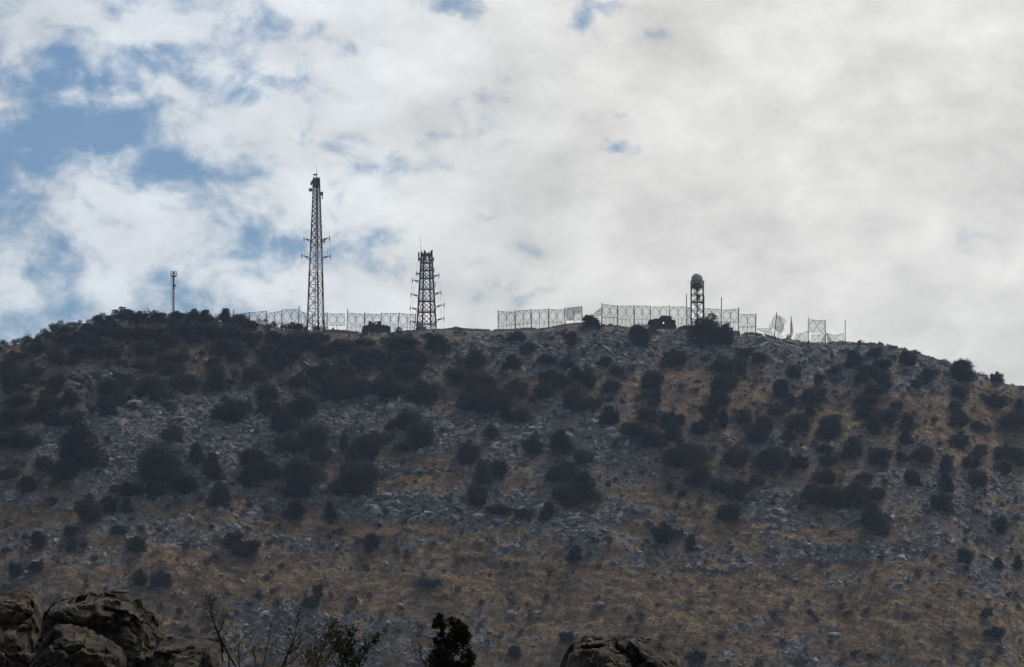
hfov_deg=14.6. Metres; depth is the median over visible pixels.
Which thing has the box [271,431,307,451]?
oak bush
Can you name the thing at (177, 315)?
shrub
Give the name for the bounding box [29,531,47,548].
shrub
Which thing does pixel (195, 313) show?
shrub
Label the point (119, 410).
boulder
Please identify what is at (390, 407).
boulder
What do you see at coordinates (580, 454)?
shrub
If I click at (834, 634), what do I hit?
boulder
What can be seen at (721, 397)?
shrub
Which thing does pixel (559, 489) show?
shrub
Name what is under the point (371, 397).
boulder
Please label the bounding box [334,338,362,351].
shrub
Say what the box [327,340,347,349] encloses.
shrub
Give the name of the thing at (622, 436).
boulder
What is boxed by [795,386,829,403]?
shrub
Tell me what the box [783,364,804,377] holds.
shrub
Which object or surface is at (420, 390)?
oak bush
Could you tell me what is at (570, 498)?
shrub
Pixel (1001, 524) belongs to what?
shrub
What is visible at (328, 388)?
oak bush
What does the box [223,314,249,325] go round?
shrub
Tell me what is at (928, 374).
shrub
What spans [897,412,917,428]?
shrub
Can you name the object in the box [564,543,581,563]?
shrub
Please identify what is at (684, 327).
earth berm
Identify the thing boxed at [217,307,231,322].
shrub
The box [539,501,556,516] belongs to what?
shrub
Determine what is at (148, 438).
boulder
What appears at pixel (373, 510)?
boulder
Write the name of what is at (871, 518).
oak bush
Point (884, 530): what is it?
shrub
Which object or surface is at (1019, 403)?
shrub
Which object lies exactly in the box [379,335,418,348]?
shrub
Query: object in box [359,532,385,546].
shrub
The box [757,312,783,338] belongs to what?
torn screen
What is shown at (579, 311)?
screen fence
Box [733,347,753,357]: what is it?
shrub
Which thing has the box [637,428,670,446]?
oak bush
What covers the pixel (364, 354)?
oak bush
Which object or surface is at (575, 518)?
boulder
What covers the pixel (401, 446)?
shrub
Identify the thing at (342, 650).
leafy oak shoots
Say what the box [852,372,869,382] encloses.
shrub
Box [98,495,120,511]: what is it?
shrub
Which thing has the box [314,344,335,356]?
shrub
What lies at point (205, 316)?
shrub
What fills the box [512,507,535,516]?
shrub
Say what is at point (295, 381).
shrub
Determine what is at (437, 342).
oak bush
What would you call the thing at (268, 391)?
shrub
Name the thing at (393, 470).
bedrock ledges
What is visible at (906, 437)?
shrub
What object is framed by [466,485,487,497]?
shrub
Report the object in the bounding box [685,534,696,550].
shrub
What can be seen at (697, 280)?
radar tower
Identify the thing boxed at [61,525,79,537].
shrub
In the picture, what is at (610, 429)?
boulder
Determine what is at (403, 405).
boulder
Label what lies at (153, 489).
shrub
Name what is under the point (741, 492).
shrub
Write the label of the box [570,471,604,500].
oak bush
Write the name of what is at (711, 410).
shrub
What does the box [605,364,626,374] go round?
shrub
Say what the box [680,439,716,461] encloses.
oak bush
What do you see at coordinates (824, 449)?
shrub
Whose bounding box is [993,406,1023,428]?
oak bush
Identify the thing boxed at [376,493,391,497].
boulder
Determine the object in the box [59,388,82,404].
shrub
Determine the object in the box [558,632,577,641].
shrub
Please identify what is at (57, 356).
shrub
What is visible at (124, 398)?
shrub
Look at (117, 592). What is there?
cap stone
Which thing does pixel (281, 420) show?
oak bush
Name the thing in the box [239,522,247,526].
boulder
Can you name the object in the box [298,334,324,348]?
shrub
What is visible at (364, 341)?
shrub
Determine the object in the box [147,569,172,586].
shrub
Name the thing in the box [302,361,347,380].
oak bush
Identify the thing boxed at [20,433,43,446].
shrub
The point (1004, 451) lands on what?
shrub
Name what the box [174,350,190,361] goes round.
shrub
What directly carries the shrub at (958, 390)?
on the hillside
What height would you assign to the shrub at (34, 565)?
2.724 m
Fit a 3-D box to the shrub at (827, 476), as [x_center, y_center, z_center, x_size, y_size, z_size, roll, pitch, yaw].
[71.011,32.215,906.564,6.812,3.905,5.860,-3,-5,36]
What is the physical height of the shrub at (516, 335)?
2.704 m
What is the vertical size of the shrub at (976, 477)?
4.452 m
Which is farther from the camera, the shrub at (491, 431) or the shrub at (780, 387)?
the shrub at (780, 387)
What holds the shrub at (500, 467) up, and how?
on the hillside
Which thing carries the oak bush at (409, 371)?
on the hillside
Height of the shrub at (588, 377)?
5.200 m
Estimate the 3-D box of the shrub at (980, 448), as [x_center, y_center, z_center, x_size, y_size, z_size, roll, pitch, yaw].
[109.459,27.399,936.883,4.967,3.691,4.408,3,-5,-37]
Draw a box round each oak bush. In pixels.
[0,370,32,388]
[0,391,34,408]
[0,426,32,448]
[31,393,67,410]
[43,457,82,480]
[51,423,118,466]
[72,491,108,522]
[93,376,129,396]
[128,375,183,397]
[131,438,194,482]
[155,421,186,443]
[166,372,206,387]
[198,363,228,391]
[200,452,227,478]
[206,482,232,505]
[207,395,248,423]
[232,447,267,468]
[234,363,268,382]
[253,460,288,478]
[266,403,304,431]
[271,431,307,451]
[277,473,314,497]
[278,455,337,480]
[280,392,320,418]
[295,424,334,448]
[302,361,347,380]
[316,372,346,399]
[332,456,389,494]
[341,433,384,462]
[343,345,391,363]
[366,370,406,397]
[387,361,425,379]
[389,349,432,367]
[393,410,423,430]
[401,376,442,404]
[402,420,440,447]
[420,334,455,350]
[450,439,483,463]
[452,349,491,367]
[454,381,517,411]
[460,370,502,393]
[469,459,494,484]
[520,433,545,454]
[541,456,583,482]
[545,429,578,453]
[559,388,588,408]
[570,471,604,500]
[614,420,654,438]
[625,323,654,344]
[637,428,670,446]
[650,521,679,543]
[657,443,694,468]
[680,311,727,344]
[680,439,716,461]
[683,463,712,484]
[714,442,752,466]
[740,422,772,443]
[748,447,788,470]
[781,410,813,431]
[813,413,847,438]
[818,483,851,506]
[834,436,865,456]
[845,480,871,503]
[857,502,892,530]
[908,442,937,461]
[945,357,977,381]
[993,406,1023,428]
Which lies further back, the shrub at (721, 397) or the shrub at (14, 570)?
the shrub at (721, 397)
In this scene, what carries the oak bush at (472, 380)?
on the hillside
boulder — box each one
[115,407,124,413]
[125,399,142,407]
[129,412,140,417]
[143,435,154,442]
[169,416,185,419]
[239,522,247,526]
[365,393,377,400]
[369,507,380,515]
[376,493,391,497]
[385,404,394,410]
[398,402,417,410]
[471,513,483,519]
[491,518,503,523]
[506,610,516,616]
[566,516,583,522]
[594,602,604,606]
[603,427,616,431]
[618,434,627,438]
[719,433,729,438]
[730,562,740,568]
[828,632,840,636]
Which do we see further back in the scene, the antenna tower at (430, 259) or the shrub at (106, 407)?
the antenna tower at (430, 259)
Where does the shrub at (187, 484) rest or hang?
on the hillside
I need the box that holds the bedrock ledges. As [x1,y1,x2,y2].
[111,395,930,575]
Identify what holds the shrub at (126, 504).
on the hillside
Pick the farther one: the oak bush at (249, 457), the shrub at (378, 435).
the shrub at (378, 435)
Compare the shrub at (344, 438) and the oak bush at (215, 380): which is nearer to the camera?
the shrub at (344, 438)
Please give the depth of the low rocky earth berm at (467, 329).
1002.14 m
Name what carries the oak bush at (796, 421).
on the hillside
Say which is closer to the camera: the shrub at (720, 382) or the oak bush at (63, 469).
the oak bush at (63, 469)
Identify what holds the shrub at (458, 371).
on the hillside
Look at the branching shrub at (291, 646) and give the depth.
32.39 m
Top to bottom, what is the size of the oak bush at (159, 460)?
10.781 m
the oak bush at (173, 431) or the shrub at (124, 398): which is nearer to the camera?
the oak bush at (173, 431)
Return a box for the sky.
[0,0,1023,385]
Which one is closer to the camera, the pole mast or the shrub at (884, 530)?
the shrub at (884, 530)
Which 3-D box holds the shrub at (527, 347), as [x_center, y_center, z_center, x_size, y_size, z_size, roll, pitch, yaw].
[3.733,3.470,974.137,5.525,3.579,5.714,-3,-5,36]
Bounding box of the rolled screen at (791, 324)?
[790,318,792,336]
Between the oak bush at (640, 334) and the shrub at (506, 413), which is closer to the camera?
the shrub at (506, 413)
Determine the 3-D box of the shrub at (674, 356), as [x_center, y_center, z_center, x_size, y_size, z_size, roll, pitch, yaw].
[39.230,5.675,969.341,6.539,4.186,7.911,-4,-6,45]
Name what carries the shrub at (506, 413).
on the hillside
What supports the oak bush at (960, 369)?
on the hillside
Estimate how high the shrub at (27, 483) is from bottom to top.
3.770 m
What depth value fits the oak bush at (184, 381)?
955.13 m
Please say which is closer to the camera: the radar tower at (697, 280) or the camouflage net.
the camouflage net
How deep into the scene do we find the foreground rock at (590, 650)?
32.70 m
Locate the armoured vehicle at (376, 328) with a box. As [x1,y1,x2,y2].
[361,321,390,332]
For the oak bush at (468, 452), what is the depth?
913.42 m
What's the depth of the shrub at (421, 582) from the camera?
857.88 m
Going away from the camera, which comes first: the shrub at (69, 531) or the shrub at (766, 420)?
the shrub at (69, 531)
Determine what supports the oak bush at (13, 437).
on the hillside
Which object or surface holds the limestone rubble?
on the hillside
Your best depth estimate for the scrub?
922.39 m
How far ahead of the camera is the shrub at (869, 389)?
957.29 m
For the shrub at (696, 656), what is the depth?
826.36 m
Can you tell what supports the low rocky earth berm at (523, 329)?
on the hillside
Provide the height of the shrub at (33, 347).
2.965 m
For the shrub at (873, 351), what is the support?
on the hillside
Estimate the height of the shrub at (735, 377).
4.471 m
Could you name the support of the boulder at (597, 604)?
on the hillside
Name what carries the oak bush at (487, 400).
on the hillside
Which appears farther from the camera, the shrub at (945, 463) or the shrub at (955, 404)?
the shrub at (955, 404)
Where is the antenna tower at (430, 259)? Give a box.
[410,250,444,329]
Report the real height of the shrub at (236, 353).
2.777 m
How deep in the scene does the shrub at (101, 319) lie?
994.52 m
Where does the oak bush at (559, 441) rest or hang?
on the hillside
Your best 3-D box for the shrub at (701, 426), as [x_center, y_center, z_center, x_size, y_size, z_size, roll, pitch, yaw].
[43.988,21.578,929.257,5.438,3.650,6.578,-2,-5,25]
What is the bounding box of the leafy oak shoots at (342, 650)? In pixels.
[325,620,381,666]
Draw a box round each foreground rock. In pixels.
[0,588,43,666]
[29,624,126,666]
[35,592,165,666]
[151,635,224,666]
[560,634,685,666]
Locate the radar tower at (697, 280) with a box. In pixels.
[690,273,705,325]
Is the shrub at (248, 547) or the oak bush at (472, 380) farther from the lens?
the oak bush at (472, 380)
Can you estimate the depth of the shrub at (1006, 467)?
932.22 m
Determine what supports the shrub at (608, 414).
on the hillside
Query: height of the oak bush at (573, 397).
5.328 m
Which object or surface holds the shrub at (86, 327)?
on the hillside
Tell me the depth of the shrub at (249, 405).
939.47 m
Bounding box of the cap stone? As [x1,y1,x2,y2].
[110,590,127,593]
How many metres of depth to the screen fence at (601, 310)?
1016.85 m
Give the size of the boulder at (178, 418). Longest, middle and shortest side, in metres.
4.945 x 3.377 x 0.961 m
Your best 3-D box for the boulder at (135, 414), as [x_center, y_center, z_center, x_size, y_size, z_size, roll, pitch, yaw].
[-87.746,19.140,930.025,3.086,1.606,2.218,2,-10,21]
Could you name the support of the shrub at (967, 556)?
on the hillside
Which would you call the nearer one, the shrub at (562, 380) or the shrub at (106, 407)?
the shrub at (106, 407)
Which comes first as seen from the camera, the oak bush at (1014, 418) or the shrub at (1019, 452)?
the shrub at (1019, 452)
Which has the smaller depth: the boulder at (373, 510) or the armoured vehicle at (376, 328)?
the boulder at (373, 510)
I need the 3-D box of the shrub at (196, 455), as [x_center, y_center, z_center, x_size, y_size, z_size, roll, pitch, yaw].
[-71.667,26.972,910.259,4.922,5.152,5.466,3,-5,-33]
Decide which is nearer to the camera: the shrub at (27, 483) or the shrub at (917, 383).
the shrub at (27, 483)
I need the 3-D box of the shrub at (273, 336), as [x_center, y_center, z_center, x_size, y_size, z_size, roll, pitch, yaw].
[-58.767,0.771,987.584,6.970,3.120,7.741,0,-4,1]
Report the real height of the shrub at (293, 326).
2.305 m
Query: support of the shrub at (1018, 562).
on the hillside
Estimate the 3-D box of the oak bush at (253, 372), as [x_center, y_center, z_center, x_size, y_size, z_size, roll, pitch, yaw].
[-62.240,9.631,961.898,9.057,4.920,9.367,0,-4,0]
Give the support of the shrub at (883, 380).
on the hillside
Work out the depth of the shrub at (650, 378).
951.24 m
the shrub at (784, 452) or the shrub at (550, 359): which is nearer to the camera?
the shrub at (784, 452)
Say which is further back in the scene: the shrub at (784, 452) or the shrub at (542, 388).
the shrub at (542, 388)
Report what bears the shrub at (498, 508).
on the hillside
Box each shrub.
[0,356,17,374]
[0,466,19,479]
[2,351,26,360]
[7,561,23,577]
[13,475,37,490]
[16,405,44,421]
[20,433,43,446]
[23,561,43,571]
[24,341,48,352]
[26,365,45,376]
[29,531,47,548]
[33,455,54,469]
[36,410,64,425]
[38,388,56,397]
[44,348,68,364]
[44,373,66,392]
[56,326,76,334]
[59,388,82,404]
[59,408,85,424]
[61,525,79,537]
[63,538,80,550]
[79,323,94,335]
[91,394,116,414]
[92,313,114,323]
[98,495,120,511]
[107,481,143,495]
[109,524,128,534]
[111,306,136,319]
[111,393,134,404]
[112,371,136,386]
[120,497,133,511]
[122,535,148,551]
[125,310,152,322]
[132,343,160,355]
[132,568,149,585]
[141,481,166,495]
[146,310,168,322]
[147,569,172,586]
[166,310,187,321]
[169,475,201,493]
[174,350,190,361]
[182,332,202,342]
[185,308,200,321]
[188,441,206,462]
[195,309,213,323]
[202,356,220,367]
[208,481,227,492]
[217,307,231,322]
[219,347,255,357]
[220,531,243,548]
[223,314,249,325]
[228,612,282,666]
[229,539,262,556]
[236,466,262,486]
[237,399,253,414]
[239,319,262,328]
[252,383,282,398]
[254,399,282,412]
[263,331,283,342]
[272,605,312,666]
[281,499,308,517]
[283,373,310,387]
[284,322,304,329]
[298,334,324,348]
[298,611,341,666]
[299,594,320,608]
[306,445,333,463]
[312,332,332,340]
[312,583,323,597]
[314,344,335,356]
[324,502,337,518]
[326,480,346,491]
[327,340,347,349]
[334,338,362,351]
[337,434,349,450]
[350,338,375,344]
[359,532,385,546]
[364,430,389,444]
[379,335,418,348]
[384,419,402,430]
[392,442,410,451]
[413,578,443,586]
[445,365,476,379]
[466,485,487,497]
[467,489,486,505]
[482,503,510,514]
[483,424,498,438]
[487,460,508,477]
[498,405,513,422]
[499,354,521,368]
[500,379,530,397]
[507,331,527,340]
[507,644,523,657]
[512,406,533,421]
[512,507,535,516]
[514,341,537,354]
[532,380,555,397]
[534,368,563,381]
[536,354,558,363]
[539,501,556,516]
[548,481,573,499]
[550,374,570,387]
[557,358,575,368]
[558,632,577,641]
[559,487,581,506]
[561,330,578,346]
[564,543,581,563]
[566,366,581,379]
[570,447,594,463]
[577,365,597,385]
[579,396,604,407]
[582,314,604,328]
[595,357,611,365]
[596,405,621,423]
[597,379,621,391]
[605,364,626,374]
[634,369,666,388]
[635,406,663,421]
[641,389,662,406]
[657,410,687,426]
[659,348,689,364]
[664,422,684,441]
[682,649,708,663]
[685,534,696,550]
[690,419,712,433]
[696,402,721,421]
[705,372,732,396]
[706,390,732,404]
[706,477,733,492]
[711,356,736,372]
[712,501,745,519]
[716,408,729,426]
[719,322,733,344]
[723,371,740,387]
[725,487,744,500]
[726,484,745,499]
[732,357,746,374]
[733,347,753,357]
[734,478,753,490]
[735,407,753,423]
[747,474,765,484]
[748,351,770,361]
[754,414,774,430]
[765,403,791,415]
[770,377,791,397]
[774,446,790,460]
[781,430,795,440]
[782,393,797,405]
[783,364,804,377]
[788,454,810,468]
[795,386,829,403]
[796,486,826,503]
[798,484,823,499]
[805,404,817,417]
[808,467,837,483]
[813,372,825,385]
[816,453,840,466]
[817,443,832,453]
[825,364,843,372]
[841,349,865,366]
[842,485,871,496]
[845,395,880,405]
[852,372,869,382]
[854,363,883,377]
[854,403,877,417]
[854,472,873,481]
[860,383,883,395]
[864,346,882,357]
[864,415,882,434]
[864,446,895,462]
[864,486,886,499]
[867,408,900,422]
[872,358,893,369]
[874,524,890,533]
[875,373,894,387]
[888,400,904,411]
[895,451,910,462]
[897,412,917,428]
[897,429,915,443]
[898,347,916,366]
[902,467,922,484]
[909,379,926,388]
[919,366,940,381]
[927,490,956,512]
[935,470,957,491]
[938,453,954,473]
[946,431,971,447]
[947,398,962,411]
[947,409,971,426]
[949,383,971,398]
[956,546,975,563]
[961,454,980,468]
[962,468,990,486]
[968,443,988,456]
[970,420,986,429]
[979,607,993,617]
[980,393,1011,407]
[980,626,1008,637]
[988,515,1009,533]
[989,372,1005,383]
[991,443,1018,460]
[992,556,1004,569]
[993,460,1014,474]
[1011,445,1023,465]
[1012,554,1022,570]
[1013,398,1023,410]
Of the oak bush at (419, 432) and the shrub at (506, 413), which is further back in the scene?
the shrub at (506, 413)
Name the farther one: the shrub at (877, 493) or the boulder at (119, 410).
the boulder at (119, 410)
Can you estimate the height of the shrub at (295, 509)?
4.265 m
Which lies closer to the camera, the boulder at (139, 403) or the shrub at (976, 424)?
the boulder at (139, 403)
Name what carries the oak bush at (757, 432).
on the hillside
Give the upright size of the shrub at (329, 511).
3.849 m
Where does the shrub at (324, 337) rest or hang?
on the hillside
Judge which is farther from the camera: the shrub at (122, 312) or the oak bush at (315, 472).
the shrub at (122, 312)
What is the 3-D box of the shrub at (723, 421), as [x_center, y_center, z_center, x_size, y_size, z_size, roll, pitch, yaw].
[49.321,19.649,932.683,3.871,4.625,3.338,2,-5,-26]
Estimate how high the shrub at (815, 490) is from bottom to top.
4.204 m
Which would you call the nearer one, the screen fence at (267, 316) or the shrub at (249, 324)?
the shrub at (249, 324)
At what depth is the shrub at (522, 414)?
938.04 m
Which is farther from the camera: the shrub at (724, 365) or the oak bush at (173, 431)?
the shrub at (724, 365)
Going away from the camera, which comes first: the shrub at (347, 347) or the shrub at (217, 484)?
the shrub at (217, 484)
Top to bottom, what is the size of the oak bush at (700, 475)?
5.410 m
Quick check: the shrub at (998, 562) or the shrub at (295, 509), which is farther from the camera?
the shrub at (295, 509)
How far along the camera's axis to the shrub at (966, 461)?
926.11 m
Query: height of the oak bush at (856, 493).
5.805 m
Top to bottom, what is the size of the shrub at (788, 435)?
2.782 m
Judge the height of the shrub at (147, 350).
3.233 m
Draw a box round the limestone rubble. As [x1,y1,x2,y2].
[0,319,1023,666]
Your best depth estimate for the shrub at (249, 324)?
991.92 m
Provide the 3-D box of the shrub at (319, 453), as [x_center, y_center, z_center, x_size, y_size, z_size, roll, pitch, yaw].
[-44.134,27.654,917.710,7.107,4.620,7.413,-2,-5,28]
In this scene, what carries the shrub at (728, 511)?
on the hillside
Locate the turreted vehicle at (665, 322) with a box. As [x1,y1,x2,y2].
[647,315,676,328]
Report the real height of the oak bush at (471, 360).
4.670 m
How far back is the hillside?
875.84 m
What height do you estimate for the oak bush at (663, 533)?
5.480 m
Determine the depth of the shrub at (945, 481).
908.91 m
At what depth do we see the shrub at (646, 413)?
932.75 m
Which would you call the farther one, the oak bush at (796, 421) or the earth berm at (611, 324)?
the earth berm at (611, 324)
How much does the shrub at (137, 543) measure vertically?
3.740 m
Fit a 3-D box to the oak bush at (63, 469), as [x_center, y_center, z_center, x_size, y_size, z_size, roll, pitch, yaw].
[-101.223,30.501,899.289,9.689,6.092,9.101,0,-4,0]
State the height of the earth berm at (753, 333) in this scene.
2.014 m
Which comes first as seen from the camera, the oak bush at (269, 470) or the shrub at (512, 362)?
the oak bush at (269, 470)
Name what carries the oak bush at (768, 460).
on the hillside
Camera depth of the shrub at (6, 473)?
907.95 m
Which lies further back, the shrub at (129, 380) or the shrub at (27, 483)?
the shrub at (129, 380)
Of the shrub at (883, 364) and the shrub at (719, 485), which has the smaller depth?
the shrub at (719, 485)
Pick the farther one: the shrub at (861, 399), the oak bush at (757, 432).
the shrub at (861, 399)
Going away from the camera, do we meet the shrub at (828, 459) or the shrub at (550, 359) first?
the shrub at (828, 459)
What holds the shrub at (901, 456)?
on the hillside
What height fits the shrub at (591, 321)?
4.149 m
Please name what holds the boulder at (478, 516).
on the hillside
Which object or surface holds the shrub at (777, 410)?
on the hillside
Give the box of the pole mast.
[170,271,176,311]
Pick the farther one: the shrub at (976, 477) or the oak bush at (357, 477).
the shrub at (976, 477)
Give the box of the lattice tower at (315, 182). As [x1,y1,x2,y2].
[301,166,330,330]
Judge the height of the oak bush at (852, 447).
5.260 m
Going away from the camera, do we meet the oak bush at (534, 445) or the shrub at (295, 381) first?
the oak bush at (534, 445)
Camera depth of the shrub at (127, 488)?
891.77 m
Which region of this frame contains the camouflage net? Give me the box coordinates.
[320,329,360,333]
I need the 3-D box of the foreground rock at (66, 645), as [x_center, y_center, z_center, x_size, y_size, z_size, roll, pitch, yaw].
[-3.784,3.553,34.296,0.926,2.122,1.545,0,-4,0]
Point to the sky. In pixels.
(859, 162)
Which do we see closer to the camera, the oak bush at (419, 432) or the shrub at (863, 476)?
the shrub at (863, 476)
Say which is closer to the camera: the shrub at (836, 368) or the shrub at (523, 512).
the shrub at (523, 512)
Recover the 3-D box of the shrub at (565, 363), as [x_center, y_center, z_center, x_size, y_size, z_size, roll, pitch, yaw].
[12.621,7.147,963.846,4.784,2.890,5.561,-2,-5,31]
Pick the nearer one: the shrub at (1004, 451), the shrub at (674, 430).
the shrub at (674, 430)
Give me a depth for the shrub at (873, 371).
966.11 m
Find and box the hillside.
[0,320,1023,666]
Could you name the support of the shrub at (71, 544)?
on the hillside
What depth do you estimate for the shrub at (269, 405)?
943.05 m
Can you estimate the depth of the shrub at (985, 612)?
856.24 m
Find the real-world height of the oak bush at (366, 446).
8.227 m
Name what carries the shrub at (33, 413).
on the hillside
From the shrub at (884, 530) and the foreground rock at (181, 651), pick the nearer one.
the foreground rock at (181, 651)
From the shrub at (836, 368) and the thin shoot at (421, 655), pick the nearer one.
the thin shoot at (421, 655)
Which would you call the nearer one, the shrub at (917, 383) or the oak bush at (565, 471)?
the oak bush at (565, 471)
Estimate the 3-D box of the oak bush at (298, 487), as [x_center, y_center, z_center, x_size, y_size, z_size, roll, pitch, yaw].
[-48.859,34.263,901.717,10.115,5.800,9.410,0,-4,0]
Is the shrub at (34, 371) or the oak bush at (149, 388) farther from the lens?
the shrub at (34, 371)
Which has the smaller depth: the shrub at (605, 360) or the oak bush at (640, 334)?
the shrub at (605, 360)
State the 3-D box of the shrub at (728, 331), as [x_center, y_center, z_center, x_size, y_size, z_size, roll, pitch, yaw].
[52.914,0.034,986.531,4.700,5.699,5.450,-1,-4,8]
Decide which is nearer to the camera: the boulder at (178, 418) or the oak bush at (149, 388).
the boulder at (178, 418)
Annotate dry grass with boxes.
[0,319,1023,666]
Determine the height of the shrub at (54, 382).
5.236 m
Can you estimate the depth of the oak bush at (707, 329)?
983.95 m
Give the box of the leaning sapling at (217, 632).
[198,585,241,666]
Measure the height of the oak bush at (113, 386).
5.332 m
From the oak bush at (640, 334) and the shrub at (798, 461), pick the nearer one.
the shrub at (798, 461)
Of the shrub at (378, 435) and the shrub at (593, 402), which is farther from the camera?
the shrub at (593, 402)
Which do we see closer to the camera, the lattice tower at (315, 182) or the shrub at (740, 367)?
the shrub at (740, 367)
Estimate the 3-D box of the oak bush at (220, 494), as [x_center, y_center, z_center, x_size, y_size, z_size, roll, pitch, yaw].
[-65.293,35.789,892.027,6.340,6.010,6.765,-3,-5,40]
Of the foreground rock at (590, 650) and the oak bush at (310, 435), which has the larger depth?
the oak bush at (310, 435)
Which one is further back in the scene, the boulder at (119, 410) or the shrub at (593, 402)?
the shrub at (593, 402)
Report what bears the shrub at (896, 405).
on the hillside
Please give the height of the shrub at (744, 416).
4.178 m
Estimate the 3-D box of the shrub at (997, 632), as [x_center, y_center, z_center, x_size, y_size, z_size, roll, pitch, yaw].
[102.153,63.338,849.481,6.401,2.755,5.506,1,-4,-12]
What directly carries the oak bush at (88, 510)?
on the hillside
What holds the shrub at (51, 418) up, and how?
on the hillside
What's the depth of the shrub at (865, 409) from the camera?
944.80 m
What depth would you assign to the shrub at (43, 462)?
904.55 m
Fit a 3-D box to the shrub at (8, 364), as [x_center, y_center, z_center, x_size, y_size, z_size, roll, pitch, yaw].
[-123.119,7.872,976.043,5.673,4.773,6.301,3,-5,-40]
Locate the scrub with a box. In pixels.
[0,308,1023,666]
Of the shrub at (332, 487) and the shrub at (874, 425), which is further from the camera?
the shrub at (874, 425)
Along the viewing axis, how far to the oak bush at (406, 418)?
932.16 m
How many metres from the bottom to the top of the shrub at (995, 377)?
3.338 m
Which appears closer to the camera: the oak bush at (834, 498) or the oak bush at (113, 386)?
the oak bush at (834, 498)
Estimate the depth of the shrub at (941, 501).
897.84 m
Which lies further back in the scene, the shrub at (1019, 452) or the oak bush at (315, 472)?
the shrub at (1019, 452)
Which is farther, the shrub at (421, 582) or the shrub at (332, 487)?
the shrub at (332, 487)
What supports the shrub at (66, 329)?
on the hillside
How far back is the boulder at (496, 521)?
885.81 m
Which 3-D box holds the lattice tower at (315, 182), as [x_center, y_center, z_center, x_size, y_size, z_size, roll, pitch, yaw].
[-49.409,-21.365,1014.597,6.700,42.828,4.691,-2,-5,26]
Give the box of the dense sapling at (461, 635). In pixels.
[428,612,476,666]
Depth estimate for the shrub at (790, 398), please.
949.06 m
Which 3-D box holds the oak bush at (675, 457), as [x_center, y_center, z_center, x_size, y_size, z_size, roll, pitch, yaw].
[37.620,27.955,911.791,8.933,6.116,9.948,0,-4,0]
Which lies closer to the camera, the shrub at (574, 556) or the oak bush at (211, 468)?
the shrub at (574, 556)
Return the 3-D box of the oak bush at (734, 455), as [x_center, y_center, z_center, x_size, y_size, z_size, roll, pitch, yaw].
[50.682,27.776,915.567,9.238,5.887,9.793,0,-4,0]
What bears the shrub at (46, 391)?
on the hillside
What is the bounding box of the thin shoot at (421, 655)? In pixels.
[410,641,434,666]
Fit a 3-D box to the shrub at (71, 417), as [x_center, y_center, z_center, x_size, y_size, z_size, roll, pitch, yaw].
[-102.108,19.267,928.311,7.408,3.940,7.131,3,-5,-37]
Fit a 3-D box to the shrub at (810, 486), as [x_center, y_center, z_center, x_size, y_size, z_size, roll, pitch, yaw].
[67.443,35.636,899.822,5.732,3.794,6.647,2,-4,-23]
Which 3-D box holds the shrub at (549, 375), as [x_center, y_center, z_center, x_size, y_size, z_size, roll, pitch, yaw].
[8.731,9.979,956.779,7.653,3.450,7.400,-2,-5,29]
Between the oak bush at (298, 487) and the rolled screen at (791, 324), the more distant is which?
the rolled screen at (791, 324)
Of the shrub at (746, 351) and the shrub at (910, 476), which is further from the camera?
the shrub at (746, 351)
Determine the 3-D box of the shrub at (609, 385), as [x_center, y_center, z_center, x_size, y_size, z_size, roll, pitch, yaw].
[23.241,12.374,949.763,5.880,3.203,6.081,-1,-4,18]
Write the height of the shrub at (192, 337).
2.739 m
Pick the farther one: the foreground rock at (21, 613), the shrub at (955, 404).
the shrub at (955, 404)
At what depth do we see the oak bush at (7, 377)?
964.44 m
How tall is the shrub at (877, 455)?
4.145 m
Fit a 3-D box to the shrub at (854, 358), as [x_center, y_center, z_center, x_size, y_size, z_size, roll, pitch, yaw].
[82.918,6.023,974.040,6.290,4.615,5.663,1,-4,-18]
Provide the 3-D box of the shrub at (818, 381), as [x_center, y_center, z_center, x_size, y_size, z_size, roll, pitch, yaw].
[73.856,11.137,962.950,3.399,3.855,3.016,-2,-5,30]
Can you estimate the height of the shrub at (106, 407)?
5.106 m
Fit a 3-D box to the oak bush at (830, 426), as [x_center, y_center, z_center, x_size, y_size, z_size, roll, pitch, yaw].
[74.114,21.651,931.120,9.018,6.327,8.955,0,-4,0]
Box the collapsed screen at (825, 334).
[794,317,843,342]
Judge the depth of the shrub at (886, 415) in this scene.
941.11 m
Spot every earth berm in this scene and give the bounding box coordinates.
[395,326,491,332]
[492,322,583,331]
[603,323,628,327]
[678,325,691,329]
[741,332,763,336]
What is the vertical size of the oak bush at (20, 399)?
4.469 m
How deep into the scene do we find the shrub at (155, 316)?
994.19 m
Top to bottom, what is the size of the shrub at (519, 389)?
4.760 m
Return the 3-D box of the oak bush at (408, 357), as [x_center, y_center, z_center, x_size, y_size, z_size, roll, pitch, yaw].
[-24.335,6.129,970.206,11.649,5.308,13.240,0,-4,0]
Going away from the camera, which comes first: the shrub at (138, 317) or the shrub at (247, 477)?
the shrub at (247, 477)
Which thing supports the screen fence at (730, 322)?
on the hillside
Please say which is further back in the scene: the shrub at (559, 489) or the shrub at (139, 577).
the shrub at (559, 489)
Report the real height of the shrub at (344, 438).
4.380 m
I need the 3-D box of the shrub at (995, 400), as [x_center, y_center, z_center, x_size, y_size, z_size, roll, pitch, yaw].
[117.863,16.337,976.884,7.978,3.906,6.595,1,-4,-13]
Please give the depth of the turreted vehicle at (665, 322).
1003.96 m
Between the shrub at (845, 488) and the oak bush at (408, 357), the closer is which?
the shrub at (845, 488)
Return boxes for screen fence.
[233,306,312,326]
[322,309,415,329]
[498,306,582,328]
[594,294,689,326]
[704,297,755,331]
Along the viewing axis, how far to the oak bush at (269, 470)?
906.10 m
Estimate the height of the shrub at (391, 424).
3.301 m
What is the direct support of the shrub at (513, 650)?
on the hillside
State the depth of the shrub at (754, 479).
905.33 m
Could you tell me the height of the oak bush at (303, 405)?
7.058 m

